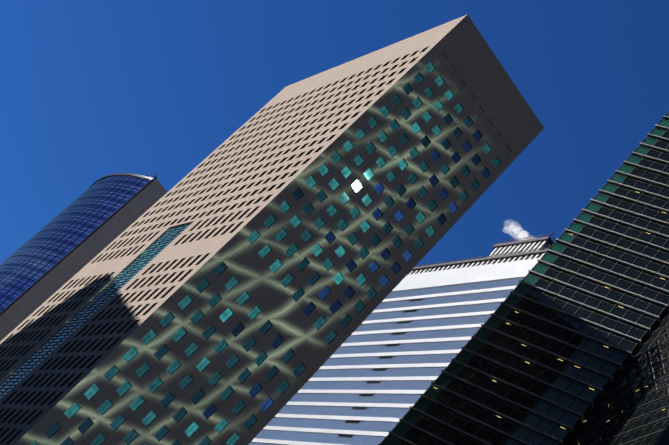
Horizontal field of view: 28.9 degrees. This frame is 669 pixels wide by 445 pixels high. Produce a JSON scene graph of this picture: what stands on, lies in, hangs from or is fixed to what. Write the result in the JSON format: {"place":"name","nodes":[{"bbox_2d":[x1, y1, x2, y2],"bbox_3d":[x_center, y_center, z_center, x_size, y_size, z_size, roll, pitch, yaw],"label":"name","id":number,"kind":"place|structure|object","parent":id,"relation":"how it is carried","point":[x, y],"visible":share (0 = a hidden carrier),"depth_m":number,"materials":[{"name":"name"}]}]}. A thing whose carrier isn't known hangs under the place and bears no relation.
{"place":"outdoors","nodes":[
{"label":"outdoors","id":0,"kind":"place"},
{"bbox_2d":[0,175,166,340],"bbox_3d":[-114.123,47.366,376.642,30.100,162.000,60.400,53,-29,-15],"label":"blue glass tower","id":1,"kind":"structure","parent":0,"point":[55,254],"depth_m":378.05,"materials":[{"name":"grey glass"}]},
{"bbox_2d":[89,173,157,187],"bbox_3d":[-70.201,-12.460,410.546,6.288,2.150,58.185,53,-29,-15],"label":"blue tower rim","id":2,"kind":"object","parent":1,"relation":"on","point":[136,175],"visible":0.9,"depth_m":396.28,"materials":[{"name":"grey metal"}]},
{"bbox_2d":[0,14,543,444],"bbox_3d":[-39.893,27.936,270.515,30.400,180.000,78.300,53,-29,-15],"label":"tower","id":3,"kind":"structure","parent":0,"point":[240,284],"depth_m":254.56,"materials":[{"name":"concrete"}]},
{"bbox_2d":[0,0,668,266],"label":"sky","id":4,"kind":"structure","parent":0,"point":[91,90],"materials":[{"name":"blue"}]},
{"bbox_2d":[248,228,557,444],"bbox_3d":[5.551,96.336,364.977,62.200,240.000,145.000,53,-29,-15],"label":"skyscraper","id":5,"kind":"structure","parent":0,"point":[373,377],"depth_m":389.38,"materials":[{"name":"clear glass"}]},
{"bbox_2d":[502,220,530,240],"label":"steam","id":6,"kind":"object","parent":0,"point":[522,235],"depth_m":3946.41,"materials":[{"name":"white"}]},
{"bbox_2d":[377,111,668,444],"bbox_3d":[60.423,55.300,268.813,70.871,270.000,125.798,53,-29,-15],"label":"dark glass tower","id":7,"kind":"structure","parent":0,"point":[567,343],"depth_m":280.49,"materials":[{"name":"grey glass"}]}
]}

